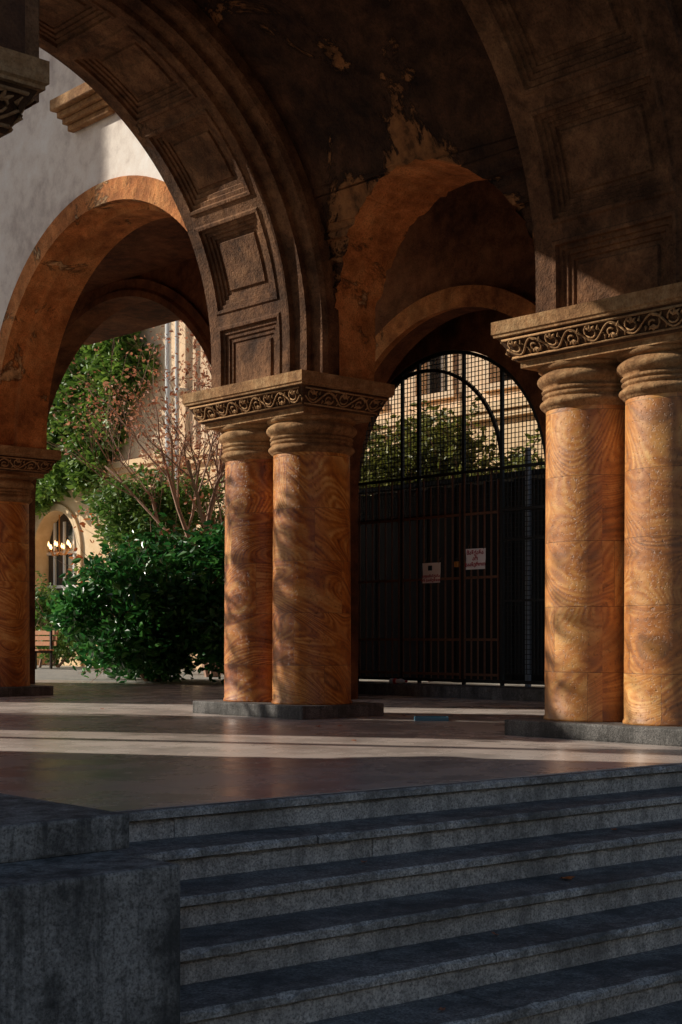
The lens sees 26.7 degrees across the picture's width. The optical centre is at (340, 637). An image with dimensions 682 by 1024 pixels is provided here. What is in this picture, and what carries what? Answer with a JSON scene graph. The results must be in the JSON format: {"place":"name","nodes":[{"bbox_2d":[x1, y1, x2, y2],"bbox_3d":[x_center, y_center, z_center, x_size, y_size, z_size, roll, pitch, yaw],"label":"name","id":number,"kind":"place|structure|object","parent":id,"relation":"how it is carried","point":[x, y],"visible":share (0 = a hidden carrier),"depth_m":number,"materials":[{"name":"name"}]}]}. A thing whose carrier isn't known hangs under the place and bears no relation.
{"place":"outdoors","nodes":[
{"label":"outdoors","id":0,"kind":"place"},
{"bbox_2d":[35,320,544,669],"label":"garden building","id":1,"kind":"structure","parent":0,"point":[50,566],"depth_m":33.72,"materials":[{"name":"beige stone"}]},
{"bbox_2d":[48,515,70,555],"bbox_3d":[-7.469,-2.704,38.051,0.324,1.091,1.006,0,0,-42],"label":"chandelier","id":2,"kind":"object","parent":1,"relation":"hanging from","point":[59,552],"visible":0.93,"depth_m":38.03,"materials":[{"name":"gold metal"}]},
{"bbox_2d":[45,514,76,665],"bbox_3d":[-7.201,-1.500,38.025,0.160,4.500,2.300,0,0,-43],"label":"arched window","id":3,"kind":"structure","parent":1,"relation":"in","point":[56,568],"depth_m":38.35,"materials":[{"name":"black glass"}]},
{"bbox_2d":[35,331,161,518],"bbox_3d":[-7.846,-4.903,37.593,1.207,11.317,9.957,0,0,-42],"label":"ivy plant","id":4,"kind":"object","parent":1,"relation":"attached to","point":[63,477],"visible":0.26,"depth_m":35.60,"materials":[{"name":"green plant"}]},
{"bbox_2d":[408,354,456,403],"bbox_3d":[1.870,-5.535,27.755,0.460,1.950,1.240,0,0,-43],"label":"window","id":5,"kind":"structure","parent":1,"relation":"in","point":[445,356],"depth_m":27.85,"materials":[{"name":"beige glass"}]},
{"bbox_2d":[481,359,517,391],"bbox_3d":[3.154,-5.535,26.355,0.460,1.950,1.240,0,0,-43],"label":"window","id":6,"kind":"structure","parent":1,"relation":"in","point":[487,366],"depth_m":26.55,"materials":[{"name":"beige stone"}]},
{"bbox_2d":[35,665,544,686],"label":"garden ground","id":7,"kind":"structure","parent":0,"point":[44,672],"depth_m":26.25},
{"bbox_2d":[35,629,57,668],"bbox_3d":[-7.470,0.275,34.455,0.540,0.950,1.700,0,0,-42],"label":"park bench","id":8,"kind":"object","parent":7,"relation":"on","point":[51,643],"visible":0.4,"depth_m":34.07,"materials":[{"name":"brown wood"}]},
{"bbox_2d":[35,565,87,667],"bbox_3d":[-7.002,-0.508,35.667,2.358,2.578,3.329,0,0,-22],"label":"leafy shrub","id":9,"kind":"object","parent":7,"relation":"on","point":[62,651],"visible":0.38,"depth_m":35.57,"materials":[{"name":"green plant"}]},
{"bbox_2d":[38,511,224,684],"bbox_3d":[-3.048,-0.607,24.365,4.853,2.986,3.490,0,0,20],"label":"laurel bush","id":10,"kind":"object","parent":7,"relation":"on","point":[165,606],"visible":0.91,"depth_m":23.40,"materials":[{"name":"green plant"}]},
{"bbox_2d":[47,320,224,676],"bbox_3d":[-2.743,-3.219,27.489,6.442,7.990,7.065,0,0,-42],"label":"bare tree","id":11,"kind":"object","parent":7,"relation":"on","point":[220,473],"visible":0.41,"depth_m":26.63,"materials":[{"name":"brown plant"}]},
{"bbox_2d":[54,469,224,582],"bbox_3d":[-4.154,-1.491,31.163,4.311,4.527,3.884,0,0,-42],"label":"bare tree","id":12,"kind":"object","parent":7,"relation":"on","point":[83,524],"visible":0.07,"depth_m":30.69,"materials":[{"name":"plant"}]},
{"bbox_2d":[55,442,224,673],"bbox_3d":[-3.513,-1.572,29.144,3.758,4.702,6.656,0,0,-42],"label":"leafy shrub","id":13,"kind":"object","parent":7,"relation":"on","point":[132,511],"visible":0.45,"depth_m":28.23,"materials":[{"name":"green plant"}]},
{"bbox_2d":[0,0,681,701],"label":"loggia building","id":14,"kind":"structure","parent":7,"relation":"on","point":[370,190],"depth_m":12.97,"materials":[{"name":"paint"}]},
{"bbox_2d":[358,350,545,685],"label":"iron gate","id":15,"kind":"structure","parent":14,"relation":"attached to","point":[401,518],"depth_m":18.29,"materials":[{"name":"black metal"}]},
{"bbox_2d":[422,558,440,582],"bbox_3d":[1.181,-0.866,18.524,0.063,0.331,0.327,0,0,-42],"label":"paper sign","id":16,"kind":"object","parent":15,"relation":"attached to","point":[431,572],"visible":1,"depth_m":18.50,"materials":[{"name":"white paper"}]},
{"bbox_2d":[454,558,458,566],"bbox_3d":[1.467,-0.951,18.190,0.040,0.122,0.060,0,0,-42],"label":"padlock","id":17,"kind":"object","parent":15,"relation":"hanging from","point":[456,563],"visible":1,"depth_m":18.17,"materials":[{"name":"gold metal"}]},
{"bbox_2d":[465,544,485,569],"bbox_3d":[1.697,-1.016,17.960,0.063,0.331,0.339,0,0,-42],"label":"paper sign","id":18,"kind":"object","parent":15,"relation":"attached to","point":[476,558],"visible":1,"depth_m":17.94,"materials":[{"name":"white paper"}]},
{"bbox_2d":[359,469,544,680],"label":"dark shed","id":19,"kind":"structure","parent":7,"relation":"on","point":[516,676],"depth_m":20.50,"materials":[{"name":"paint"}]},
{"bbox_2d":[359,362,544,681],"bbox_3d":[1.915,-1.987,24.411,3.619,5.513,6.182,0,0,-42],"label":"hedge plant","id":20,"kind":"object","parent":7,"relation":"on","point":[426,455],"visible":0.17,"depth_m":23.71,"materials":[{"name":"green plant"}]},
{"bbox_2d":[525,447,530,686],"bbox_3d":[2.420,-0.850,18.541,0.180,3.200,0.170,0,0,-42],"label":"pale post","id":21,"kind":"object","parent":7,"relation":"on","point":[527,677],"visible":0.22,"depth_m":18.50,"materials":[{"name":"black metal"}]},
{"bbox_2d":[0,680,681,811],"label":"loggia floor","id":22,"kind":"structure","parent":0,"point":[135,746],"depth_m":9.54,"materials":[{"name":"stone"}]},
{"bbox_2d":[0,445,60,696],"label":"column pier","id":23,"kind":"structure","parent":22,"relation":"on","point":[22,469],"depth_m":18.18,"materials":[{"name":"stone"}]},
{"bbox_2d":[182,369,394,719],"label":"column pier","id":24,"kind":"structure","parent":22,"relation":"on","point":[286,441],"depth_m":13.40,"materials":[{"name":"stone"}]},
{"bbox_2d":[491,282,681,746],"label":"column pier","id":25,"kind":"structure","parent":22,"relation":"on","point":[609,371],"depth_m":10.55,"materials":[{"name":"stone"}]},
{"bbox_2d":[389,678,407,683],"bbox_3d":[0.739,0.565,18.468,0.270,0.073,0.073,0,0,39],"label":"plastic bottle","id":26,"kind":"object","parent":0,"point":[395,681],"visible":1,"depth_m":18.46,"materials":[{"name":"clear plastic"}]},
{"bbox_2d":[414,716,448,720],"bbox_3d":[0.810,0.729,12.882,0.304,0.035,0.204,0,0,0],"label":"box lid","id":27,"kind":"object","parent":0,"point":[431,718],"visible":1,"depth_m":12.78,"materials":[{"name":"blue plastic"}]},
{"label":"ground","id":28,"kind":"structure","parent":0,"visible":0},
{"bbox_2d":[0,793,179,1023],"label":"stair cheek wall","id":29,"kind":"structure","parent":28,"relation":"on","point":[89,927],"depth_m":4.59,"materials":[{"name":"concrete"}]},
{"bbox_2d":[0,46,49,137],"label":"column pier","id":30,"kind":"structure","parent":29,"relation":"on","point":[24,79],"depth_m":5.93,"materials":[{"name":"stone"}]},
{"bbox_2d":[109,764,681,1023],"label":"stone staircase","id":31,"kind":"structure","parent":28,"relation":"on","point":[295,910],"depth_m":6.17,"materials":[{"name":"stone"}]},
{"bbox_2d":[560,876,574,879],"bbox_3d":[1.056,1.129,6.731,0.071,0.011,0.073,0,0,25],"label":"fallen leaf","id":32,"kind":"object","parent":31,"relation":"on","point":[569,877],"visible":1,"depth_m":6.74,"materials":[{"name":"brown plant"}]}
]}

